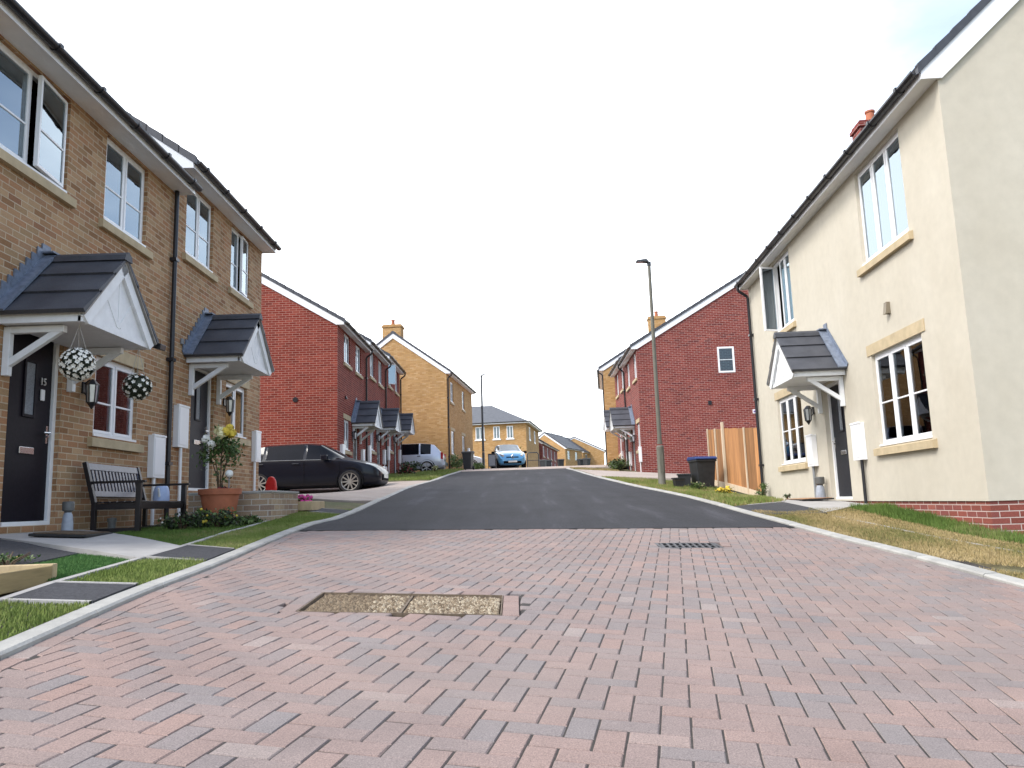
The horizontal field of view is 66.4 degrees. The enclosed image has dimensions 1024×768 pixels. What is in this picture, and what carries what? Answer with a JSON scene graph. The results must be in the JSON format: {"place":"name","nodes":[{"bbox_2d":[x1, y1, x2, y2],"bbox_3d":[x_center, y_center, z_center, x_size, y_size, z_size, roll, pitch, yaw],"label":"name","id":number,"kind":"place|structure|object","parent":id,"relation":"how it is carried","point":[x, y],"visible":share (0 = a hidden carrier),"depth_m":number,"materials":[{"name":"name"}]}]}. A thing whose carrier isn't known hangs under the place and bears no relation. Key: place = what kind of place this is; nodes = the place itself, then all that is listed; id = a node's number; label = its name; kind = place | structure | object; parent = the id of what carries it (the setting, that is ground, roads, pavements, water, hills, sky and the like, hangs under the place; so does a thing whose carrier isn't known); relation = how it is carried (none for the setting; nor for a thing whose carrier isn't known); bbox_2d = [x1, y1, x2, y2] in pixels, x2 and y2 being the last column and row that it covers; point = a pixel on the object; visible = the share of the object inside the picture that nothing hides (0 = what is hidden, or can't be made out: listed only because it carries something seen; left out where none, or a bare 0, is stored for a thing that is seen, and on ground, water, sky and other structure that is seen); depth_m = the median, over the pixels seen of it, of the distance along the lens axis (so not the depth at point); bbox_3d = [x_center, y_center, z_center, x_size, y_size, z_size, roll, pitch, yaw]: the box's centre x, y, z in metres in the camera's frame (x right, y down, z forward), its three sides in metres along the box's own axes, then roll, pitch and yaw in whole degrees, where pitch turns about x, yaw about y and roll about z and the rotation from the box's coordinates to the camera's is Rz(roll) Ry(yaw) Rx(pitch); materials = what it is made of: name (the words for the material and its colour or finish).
{"place":"outdoors","nodes":[
{"label":"outdoors","id":0,"kind":"place"},
{"bbox_2d":[0,539,78,564],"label":"side path","id":1,"kind":"structure","parent":0,"point":[16,548],"depth_m":6.62,"materials":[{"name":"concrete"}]},
{"bbox_2d":[10,582,136,603],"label":"path","id":2,"kind":"structure","parent":0,"point":[95,592],"depth_m":4.69,"materials":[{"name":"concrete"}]},
{"bbox_2d":[0,529,179,559],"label":"paved path","id":3,"kind":"structure","parent":0,"point":[114,545],"depth_m":7.23,"materials":[{"name":"concrete"}]},
{"bbox_2d":[61,501,74,530],"bbox_3d":[-4.925,1.471,8.681,0.122,0.333,0.122,-2,-9,0],"label":"garden churn","id":4,"kind":"object","parent":3,"relation":"on","point":[67,518],"visible":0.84,"depth_m":8.64,"materials":[{"name":"metal"}]},
{"bbox_2d":[28,530,112,537],"bbox_3d":[-4.532,1.546,8.082,0.520,0.034,0.840,3,-9,-9],"label":"doormat","id":5,"kind":"object","parent":3,"relation":"on","point":[68,533],"visible":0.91,"depth_m":7.77,"materials":[{"name":"black rubber"}]},
{"bbox_2d":[151,545,234,560],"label":"path","id":6,"kind":"structure","parent":0,"point":[200,552],"depth_m":6.81,"materials":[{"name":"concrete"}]},
{"bbox_2d":[311,508,349,513],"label":"path","id":7,"kind":"structure","parent":0,"point":[332,510],"depth_m":12.18,"materials":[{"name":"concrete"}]},
{"bbox_2d":[288,481,425,503],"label":"driveway","id":8,"kind":"structure","parent":0,"point":[364,495],"depth_m":17.63,"materials":[{"name":"concrete"}]},
{"bbox_2d":[258,444,388,491],"bbox_3d":[-5.705,2.470,22.460,4.234,1.492,2.110,-2,-9,2],"label":"parked car","id":9,"kind":"object","parent":8,"relation":"on","point":[302,466],"visible":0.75,"depth_m":21.62,"materials":[{"name":"black paint"}]},
{"bbox_2d":[388,468,463,480],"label":"verge grass","id":10,"kind":"structure","parent":0,"point":[426,475],"depth_m":28.34,"materials":[{"name":"plant"}]},
{"bbox_2d":[450,453,462,467],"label":"shrub","id":11,"kind":"object","parent":10,"relation":"on","point":[457,463],"visible":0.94,"depth_m":41.76,"materials":[{"name":"green plant"}]},
{"bbox_2d":[16,0,980,464],"label":"sky","id":12,"kind":"structure","parent":0,"point":[489,180],"materials":[{"name":"white"}]},
{"bbox_2d":[0,527,1023,767],"bbox_3d":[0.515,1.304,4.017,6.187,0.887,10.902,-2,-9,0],"label":"block paving","id":13,"kind":"structure","parent":0,"point":[342,561],"depth_m":3.36,"materials":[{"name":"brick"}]},
{"bbox_2d":[0,598,92,607],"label":"path edging","id":14,"kind":"object","parent":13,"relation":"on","point":[55,601],"visible":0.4,"depth_m":4.38,"materials":[{"name":"concrete"}]},
{"bbox_2d":[53,581,138,583],"bbox_3d":[-2.666,1.301,5.010,0.548,0.095,0.035,-2,-9,3],"label":"path edging","id":15,"kind":"object","parent":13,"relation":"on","point":[95,582],"visible":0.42,"depth_m":5.00,"materials":[{"name":"concrete"}]},
{"bbox_2d":[296,592,502,617],"bbox_3d":[-0.633,1.335,4.688,1.150,0.051,0.620,1,-5,0],"label":"manhole cover","id":16,"kind":"object","parent":13,"relation":"on","point":[402,605],"visible":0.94,"depth_m":4.69,"materials":[{"name":"gravel"}]},
{"bbox_2d":[655,543,723,549],"bbox_3d":[1.763,1.653,7.815,0.620,0.086,0.400,0,-5,0],"label":"drain grate","id":17,"kind":"object","parent":13,"relation":"on","point":[680,546],"visible":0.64,"depth_m":7.81,"materials":[{"name":"metal"}]},
{"bbox_2d":[0,468,1023,612],"bbox_3d":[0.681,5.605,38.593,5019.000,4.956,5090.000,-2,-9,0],"label":"ground","id":18,"kind":"structure","parent":0,"point":[352,506],"depth_m":11.67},
{"bbox_2d":[0,563,56,595],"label":"timber planter","id":19,"kind":"object","parent":18,"relation":"on","point":[14,578],"visible":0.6,"depth_m":4.98,"materials":[{"name":"wood"}]},
{"bbox_2d":[0,552,40,564],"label":"planter greenery","id":20,"kind":"object","parent":19,"relation":"in","point":[6,560],"visible":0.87,"depth_m":5.90,"materials":[{"name":"green plant"}]},
{"bbox_2d":[34,553,127,580],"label":"artificial turf","id":21,"kind":"structure","parent":18,"relation":"on","point":[67,566],"depth_m":6.05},
{"bbox_2d":[0,0,202,533],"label":"terraced house","id":22,"kind":"structure","parent":18,"relation":"on","point":[97,179],"depth_m":9.23,"materials":[{"name":"brown brick"}]},
{"bbox_2d":[0,334,59,526],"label":"door","id":23,"kind":"structure","parent":22,"relation":"in","point":[32,397],"depth_m":8.72,"materials":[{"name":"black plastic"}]},
{"bbox_2d":[0,42,76,208],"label":"window","id":24,"kind":"structure","parent":22,"relation":"in","point":[16,78],"depth_m":8.82,"materials":[{"name":"glass"}]},
{"bbox_2d":[58,324,96,380],"bbox_3d":[-4.513,-0.329,8.137,0.357,0.608,0.368,-2,-9,0],"label":"hanging flower ball","id":25,"kind":"object","parent":22,"relation":"hanging from","point":[76,364],"visible":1,"depth_m":8.03,"materials":[{"name":"white plant"}]},
{"bbox_2d":[87,352,143,452],"bbox_3d":[-5.321,0.207,10.498,0.180,1.350,1.390,-2,-9,0],"label":"window","id":26,"kind":"structure","parent":22,"relation":"in","point":[113,411],"depth_m":10.50,"materials":[{"name":"white plastic"}]},
{"bbox_2d":[98,137,152,259],"bbox_3d":[-5.412,-2.599,10.958,0.180,1.340,1.420,-2,-9,0],"label":"window","id":27,"kind":"structure","parent":22,"relation":"in","point":[122,219],"depth_m":10.95,"materials":[{"name":"glass"}]},
{"bbox_2d":[122,349,152,400],"bbox_3d":[-4.457,-0.126,9.322,0.336,0.658,0.351,-2,-9,0],"label":"hanging flower ball","id":28,"kind":"object","parent":22,"relation":"hanging from","point":[138,387],"visible":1,"depth_m":9.22,"materials":[{"name":"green plant"}]},
{"bbox_2d":[107,517,116,532],"bbox_3d":[-5.044,1.805,9.866,0.110,0.245,0.110,-2,-9,0],"label":"vent stub","id":29,"kind":"object","parent":18,"relation":"on","point":[112,521],"visible":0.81,"depth_m":9.83,"materials":[{"name":"grey plastic"}]},
{"bbox_2d":[0,520,268,601],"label":"path edging","id":30,"kind":"object","parent":18,"relation":"on","point":[72,577],"visible":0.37,"depth_m":5.63,"materials":[{"name":"concrete"}]},
{"bbox_2d":[82,462,189,531],"bbox_3d":[-4.786,1.491,10.053,0.743,0.925,1.530,-1,-9,-3],"label":"garden bench","id":31,"kind":"object","parent":18,"relation":"on","point":[141,505],"visible":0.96,"depth_m":9.66,"materials":[{"name":"paint"}]},
{"bbox_2d":[153,486,169,500],"bbox_3d":[-4.675,1.463,10.443,0.259,0.200,0.212,-9,-11,41],"label":"watering can","id":32,"kind":"object","parent":31,"relation":"on","point":[161,493],"visible":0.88,"depth_m":10.36,"materials":[{"name":"blue plastic"}]},
{"bbox_2d":[144,556,203,560],"bbox_3d":[-2.744,1.458,6.367,0.615,0.124,0.035,-5,-9,19],"label":"path edging","id":33,"kind":"object","parent":18,"relation":"on","point":[150,557],"visible":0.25,"depth_m":6.39,"materials":[{"name":"concrete"}]},
{"bbox_2d":[0,508,351,640],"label":"verge grass","id":34,"kind":"structure","parent":18,"relation":"on","point":[142,571],"depth_m":5.59,"materials":[{"name":"plant"}]},
{"bbox_2d":[153,510,213,529],"bbox_3d":[-3.956,1.662,9.436,0.515,0.270,0.631,-10,-12,42],"label":"border plant","id":35,"kind":"object","parent":18,"relation":"on","point":[192,520],"visible":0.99,"depth_m":9.38,"materials":[{"name":"green plant"}]},
{"bbox_2d":[116,521,258,544],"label":"garden grass","id":36,"kind":"structure","parent":18,"relation":"on","point":[163,534],"depth_m":8.77,"materials":[{"name":"plant"}]},
{"bbox_2d":[128,112,281,517],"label":"terraced house","id":37,"kind":"structure","parent":18,"relation":"on","point":[223,363],"depth_m":13.62,"materials":[{"name":"brown brick"}]},
{"bbox_2d":[188,369,210,490],"bbox_3d":[-5.358,0.764,13.332,0.111,2.100,0.980,-2,-9,0],"label":"door","id":38,"kind":"structure","parent":37,"relation":"in","point":[201,400],"depth_m":13.42,"materials":[{"name":"black plastic"}]},
{"bbox_2d":[182,192,217,282],"bbox_3d":[-5.412,-2.615,13.529,0.180,1.400,1.400,-2,-9,0],"label":"window","id":39,"kind":"structure","parent":37,"relation":"in","point":[198,214],"depth_m":13.55,"materials":[{"name":"glass"}]},
{"bbox_2d":[225,380,250,445],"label":"window","id":40,"kind":"structure","parent":37,"relation":"in","point":[236,418],"depth_m":15.24,"materials":[{"name":"white plastic"}]},
{"bbox_2d":[228,227,253,308],"bbox_3d":[-5.440,-2.316,15.497,0.255,1.400,1.260,-2,-9,0],"label":"window","id":41,"kind":"structure","parent":37,"relation":"in","point":[239,250],"depth_m":15.50,"materials":[{"name":"white plastic"}]},
{"bbox_2d":[198,488,241,516],"bbox_3d":[-3.851,1.577,10.319,0.554,0.385,0.550,-2,-9,0],"label":"terracotta pot","id":42,"kind":"object","parent":18,"relation":"on","point":[218,498],"visible":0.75,"depth_m":10.12,"materials":[{"name":"ceramic"}]},
{"bbox_2d":[191,424,245,487],"bbox_3d":[-3.917,0.987,10.420,0.724,0.918,0.533,-2,-9,0],"label":"rose tree","id":43,"kind":"object","parent":42,"relation":"in","point":[219,443],"visible":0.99,"depth_m":10.37,"materials":[{"name":"green plant"}]},
{"bbox_2d":[196,506,243,527],"bbox_3d":[-3.673,1.683,9.798,0.577,0.297,0.642,-2,-9,0],"label":"border plant","id":44,"kind":"object","parent":18,"relation":"on","point":[219,518],"visible":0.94,"depth_m":9.70,"materials":[{"name":"green plant"}]},
{"bbox_2d":[0,471,460,660],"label":"kerb","id":45,"kind":"structure","parent":18,"relation":"on","point":[15,644],"depth_m":4.70,"materials":[{"name":"concrete"}]},
{"bbox_2d":[188,490,298,523],"bbox_3d":[-3.829,1.873,11.296,1.145,0.620,1.350,-2,-9,0],"label":"brick planter","id":46,"kind":"object","parent":18,"relation":"on","point":[268,504],"visible":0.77,"depth_m":10.68,"materials":[{"name":"brick"}]},
{"bbox_2d":[265,477,276,489],"bbox_3d":[-3.538,1.495,11.356,0.200,0.307,0.220,-5,-9,20],"label":"toy seat","id":47,"kind":"object","parent":46,"relation":"on","point":[271,483],"visible":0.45,"depth_m":11.41,"materials":[{"name":"red plastic"}]},
{"bbox_2d":[237,514,265,524],"bbox_3d":[-3.413,1.775,10.204,0.277,0.173,0.463,-5,-9,20],"label":"border plant","id":48,"kind":"object","parent":18,"relation":"on","point":[250,519],"visible":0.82,"depth_m":10.14,"materials":[{"name":"green plant"}]},
{"bbox_2d":[298,501,324,511],"bbox_3d":[-3.339,1.954,12.464,0.520,0.160,0.800,-2,-9,0],"label":"flower box","id":49,"kind":"object","parent":18,"relation":"on","point":[308,505],"visible":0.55,"depth_m":12.08,"materials":[{"name":"wood"}]},
{"bbox_2d":[298,494,312,501],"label":"bedding plant","id":50,"kind":"object","parent":49,"relation":"in","point":[302,497],"visible":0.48,"depth_m":12.32,"materials":[{"name":"pink plant"}]},
{"bbox_2d":[259,273,382,460],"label":"terraced house","id":51,"kind":"structure","parent":18,"relation":"on","point":[312,388],"depth_m":25.42,"materials":[{"name":"red brick"}]},
{"bbox_2d":[343,413,351,455],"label":"window","id":52,"kind":"structure","parent":51,"relation":"in","point":[345,416],"depth_m":26.44,"materials":[{"name":"white plastic"}]},
{"bbox_2d":[343,334,352,370],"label":"window","id":53,"kind":"structure","parent":51,"relation":"in","point":[345,363],"depth_m":26.87,"materials":[{"name":"white plastic"}]},
{"bbox_2d":[355,346,362,379],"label":"window","id":54,"kind":"structure","parent":51,"relation":"in","point":[357,372],"depth_m":28.83,"materials":[{"name":"white plastic"}]},
{"bbox_2d":[358,332,401,470],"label":"terraced house","id":55,"kind":"structure","parent":18,"relation":"on","point":[378,359],"depth_m":32.46,"materials":[{"name":"red brick"}]},
{"bbox_2d":[370,352,375,382],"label":"window","id":56,"kind":"structure","parent":55,"relation":"in","point":[371,357],"depth_m":31.79,"materials":[{"name":"glass"}]},
{"bbox_2d":[381,349,414,473],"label":"terraced house","id":57,"kind":"structure","parent":18,"relation":"on","point":[395,370],"depth_m":36.83,"materials":[{"name":"red brick"}]},
{"bbox_2d":[388,364,395,390],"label":"window","id":58,"kind":"structure","parent":57,"relation":"in","point":[392,370],"depth_m":35.85,"materials":[{"name":"white glass"}]},
{"bbox_2d":[395,462,418,474],"bbox_3d":[-4.163,3.414,31.378,0.874,0.572,1.512,1,-9,-20],"label":"shrub","id":59,"kind":"object","parent":18,"relation":"on","point":[407,468],"visible":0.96,"depth_m":31.19,"materials":[{"name":"green plant"}]},
{"bbox_2d":[376,320,476,471],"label":"detached house","id":60,"kind":"structure","parent":18,"relation":"on","point":[436,398],"depth_m":42.74,"materials":[{"name":"yellow brick"}]},
{"bbox_2d":[472,406,542,468],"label":"detached house","id":61,"kind":"structure","parent":18,"relation":"on","point":[501,427],"depth_m":75.66,"materials":[{"name":"yellow brick"}]},
{"bbox_2d":[475,427,485,440],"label":"window","id":62,"kind":"structure","parent":61,"relation":"in","point":[478,429],"depth_m":75.74,"materials":[{"name":"white plastic"}]},
{"bbox_2d":[493,426,500,439],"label":"window","id":63,"kind":"structure","parent":61,"relation":"in","point":[496,430],"depth_m":75.52,"materials":[{"name":"white plastic"}]},
{"bbox_2d":[506,426,513,439],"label":"window","id":64,"kind":"structure","parent":61,"relation":"in","point":[509,428],"depth_m":75.33,"materials":[{"name":"white plastic"}]},
{"bbox_2d":[539,439,558,465],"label":"house","id":65,"kind":"structure","parent":18,"relation":"on","point":[547,451],"depth_m":91.94,"materials":[{"name":"red brick"}]},
{"bbox_2d":[539,432,583,465],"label":"house","id":66,"kind":"structure","parent":18,"relation":"on","point":[570,452],"depth_m":107.26,"materials":[{"name":"yellow brick"}]},
{"bbox_2d":[565,437,589,458],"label":"house","id":67,"kind":"structure","parent":18,"relation":"on","point":[585,452],"depth_m":116.83,"materials":[{"name":"yellow brick"}]},
{"bbox_2d":[570,436,605,464],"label":"house","id":68,"kind":"structure","parent":18,"relation":"on","point":[596,454],"depth_m":117.82,"materials":[{"name":"yellow brick"}]},
{"bbox_2d":[603,355,629,469],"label":"terraced house","id":69,"kind":"structure","parent":18,"relation":"on","point":[616,372],"depth_m":38.14,"materials":[{"name":"red brick"}]},
{"bbox_2d":[606,456,630,469],"bbox_3d":[4.766,3.526,34.534,1.224,0.600,3.026,-2,-9,0],"label":"hedge","id":70,"kind":"object","parent":18,"relation":"on","point":[619,464],"visible":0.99,"depth_m":34.06,"materials":[{"name":"green plant"}]},
{"bbox_2d":[597,311,665,464],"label":"detached house","id":71,"kind":"structure","parent":18,"relation":"on","point":[606,383],"depth_m":41.80,"materials":[{"name":"yellow brick"}]},
{"bbox_2d":[635,259,665,483],"bbox_3d":[3.719,-0.219,20.950,0.459,6.445,0.208,-2,-9,0],"label":"street lamp","id":72,"kind":"object","parent":18,"relation":"on","point":[661,464],"visible":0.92,"depth_m":20.84,"materials":[{"name":"metal"}]},
{"bbox_2d":[570,466,783,505],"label":"dry grass","id":73,"kind":"structure","parent":18,"relation":"on","point":[611,469],"depth_m":17.36,"materials":[{"name":"plant"}]},
{"bbox_2d":[671,477,685,486],"bbox_3d":[4.263,2.517,20.028,0.300,0.240,0.280,-1,-9,-6],"label":"plant tub","id":74,"kind":"object","parent":18,"relation":"on","point":[678,482],"visible":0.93,"depth_m":19.92,"materials":[{"name":"plastic"}]},
{"bbox_2d":[609,270,755,473],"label":"terraced house","id":75,"kind":"structure","parent":18,"relation":"on","point":[704,367],"depth_m":32.06,"materials":[{"name":"red brick"}]},
{"bbox_2d":[717,346,734,372],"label":"window","id":76,"kind":"structure","parent":75,"relation":"in","point":[733,359],"depth_m":32.07,"materials":[{"name":"white plastic"}]},
{"bbox_2d":[676,473,691,485],"bbox_3d":[4.534,2.530,20.581,0.380,0.330,0.340,-3,-9,8],"label":"plant tub","id":77,"kind":"object","parent":18,"relation":"on","point":[687,481],"visible":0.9,"depth_m":20.44,"materials":[{"name":"plastic"}]},
{"bbox_2d":[602,476,785,505],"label":"grass","id":78,"kind":"structure","parent":18,"relation":"on","point":[728,502],"depth_m":15.78,"materials":[{"name":"plant"}]},
{"bbox_2d":[688,482,710,489],"bbox_3d":[4.695,2.581,19.710,0.605,0.247,0.391,5,-11,-37],"label":"shrub","id":79,"kind":"object","parent":18,"relation":"on","point":[697,485],"visible":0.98,"depth_m":19.65,"materials":[{"name":"green plant"}]},
{"bbox_2d":[687,456,716,487],"bbox_3d":[5.013,2.357,20.648,0.590,0.888,0.766,-1,-9,-8],"label":"wheelie bin","id":80,"kind":"object","parent":18,"relation":"on","point":[702,469],"visible":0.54,"depth_m":20.35,"materials":[{"name":"plastic"}]},
{"bbox_2d":[714,486,735,493],"bbox_3d":[5.116,2.573,18.799,0.504,0.264,0.460,-2,-9,0],"label":"shrub","id":81,"kind":"object","parent":18,"relation":"on","point":[727,489],"visible":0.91,"depth_m":18.73,"materials":[{"name":"yellow plant"}]},
{"bbox_2d":[706,422,760,494],"bbox_3d":[5.726,2.080,20.485,0.264,2.210,3.254,0,-9,-9],"label":"fence","id":82,"kind":"object","parent":18,"relation":"on","point":[734,451],"visible":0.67,"depth_m":20.13,"materials":[{"name":"wood"}]},
{"bbox_2d":[754,483,768,495],"bbox_3d":[5.857,2.508,18.343,0.340,0.408,0.317,-2,-9,0],"label":"shrub","id":83,"kind":"object","parent":18,"relation":"on","point":[762,486],"visible":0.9,"depth_m":18.35,"materials":[{"name":"green plant"}]},
{"bbox_2d":[566,468,1023,587],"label":"kerb","id":84,"kind":"structure","parent":18,"relation":"on","point":[988,574],"depth_m":7.63,"materials":[{"name":"concrete"}]},
{"bbox_2d":[734,0,1023,534],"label":"detached house","id":85,"kind":"structure","parent":18,"relation":"on","point":[881,280],"depth_m":10.69,"materials":[{"name":"white paint"}]},
{"bbox_2d":[759,251,795,341],"bbox_3d":[5.701,-1.894,16.789,0.420,1.700,1.522,-2,-9,3],"label":"window","id":86,"kind":"structure","parent":85,"relation":"in","point":[770,295],"depth_m":17.27,"materials":[{"name":"white plastic"}]},
{"bbox_2d":[774,388,808,471],"bbox_3d":[5.924,0.941,16.576,0.180,1.760,1.942,-2,-9,3],"label":"window","id":87,"kind":"structure","parent":85,"relation":"in","point":[790,406],"depth_m":16.66,"materials":[{"name":"white plastic"}]},
{"bbox_2d":[826,381,852,498],"bbox_3d":[5.867,0.982,13.896,0.111,2.100,1.001,-2,-9,3],"label":"door","id":88,"kind":"structure","parent":85,"relation":"in","point":[837,423],"depth_m":14.07,"materials":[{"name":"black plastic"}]},
{"bbox_2d":[856,131,913,276],"bbox_3d":[5.527,-2.671,11.718,0.180,1.670,1.872,-2,-9,3],"label":"window","id":89,"kind":"structure","parent":85,"relation":"in","point":[880,183],"depth_m":11.71,"materials":[{"name":"glass"}]},
{"bbox_2d":[866,318,937,455],"bbox_3d":[5.618,0.118,11.311,0.180,1.730,1.962,-2,-9,3],"label":"window","id":90,"kind":"structure","parent":85,"relation":"in","point":[900,369],"depth_m":11.27,"materials":[{"name":"white plastic"}]},
{"bbox_2d":[752,509,1023,578],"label":"dry verge grass","id":91,"kind":"structure","parent":18,"relation":"on","point":[920,542],"depth_m":8.03,"materials":[{"name":"plant"}]},
{"bbox_2d":[808,506,1023,550],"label":"trodden grass","id":92,"kind":"structure","parent":18,"relation":"on","point":[873,518],"depth_m":9.42,"materials":[{"name":"plant"}]},
{"bbox_2d":[460,465,627,471],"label":"road paving","id":93,"kind":"structure","parent":0,"point":[556,467],"depth_m":37.70,"materials":[{"name":"concrete"}]},
{"bbox_2d":[400,443,447,471],"bbox_3d":[-5.522,3.908,40.144,4.330,1.655,2.130,-2,-9,0],"label":"parked car","id":94,"kind":"object","parent":93,"relation":"on","point":[427,456],"visible":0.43,"depth_m":39.34,"materials":[{"name":"silver metal"}]},
{"bbox_2d":[461,451,474,469],"bbox_3d":[-2.225,3.906,39.917,0.550,0.958,0.646,-4,-9,14],"label":"wheelie bin","id":95,"kind":"object","parent":93,"relation":"on","point":[468,457],"visible":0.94,"depth_m":39.68,"materials":[{"name":"plastic"}]},
{"bbox_2d":[480,374,486,468],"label":"street lamp","id":96,"kind":"object","parent":93,"relation":"on","point":[483,450],"visible":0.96,"depth_m":50.16,"materials":[{"name":"metal"}]},
{"bbox_2d":[488,454,495,468],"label":"utility cabinet","id":97,"kind":"object","parent":93,"relation":"on","point":[491,460],"visible":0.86,"depth_m":44.44,"materials":[{"name":"grey plastic"}]},
{"bbox_2d":[490,444,526,467],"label":"parked car","id":98,"kind":"object","parent":93,"relation":"on","point":[510,456],"visible":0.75,"depth_m":45.83,"materials":[{"name":"blue paint"}]},
{"bbox_2d":[300,468,792,530],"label":"road","id":99,"kind":"structure","parent":0,"point":[561,498],"depth_m":12.74,"materials":[{"name":"grey asphalt"}]},
{"bbox_2d":[576,469,689,479],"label":"driveway","id":100,"kind":"structure","parent":0,"point":[647,475],"depth_m":26.90,"materials":[{"name":"concrete"}]},
{"bbox_2d":[736,502,826,514],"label":"path","id":101,"kind":"structure","parent":0,"point":[785,507],"depth_m":11.87,"materials":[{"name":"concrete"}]},
{"bbox_2d":[785,500,868,511],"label":"paving slab","id":102,"kind":"structure","parent":0,"point":[824,504],"depth_m":12.67,"materials":[{"name":"concrete"}]},
{"bbox_2d":[786,497,833,500],"bbox_3d":[5.391,2.106,14.320,0.550,0.035,1.300,-3,-9,3],"label":"doormat","id":103,"kind":"object","parent":102,"relation":"on","point":[808,499],"visible":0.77,"depth_m":13.71,"materials":[{"name":"black rubber"}]},
{"bbox_2d":[814,477,825,497],"bbox_3d":[5.695,1.929,14.467,0.180,0.426,0.180,-2,-9,0],"label":"garden churn","id":104,"kind":"object","parent":102,"relation":"on","point":[819,483],"visible":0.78,"depth_m":14.41,"materials":[{"name":"metal"}]},
{"bbox_2d":[848,501,1023,544],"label":"house side grass","id":105,"kind":"structure","parent":0,"point":[893,511],"depth_m":9.74,"materials":[{"name":"plant"}]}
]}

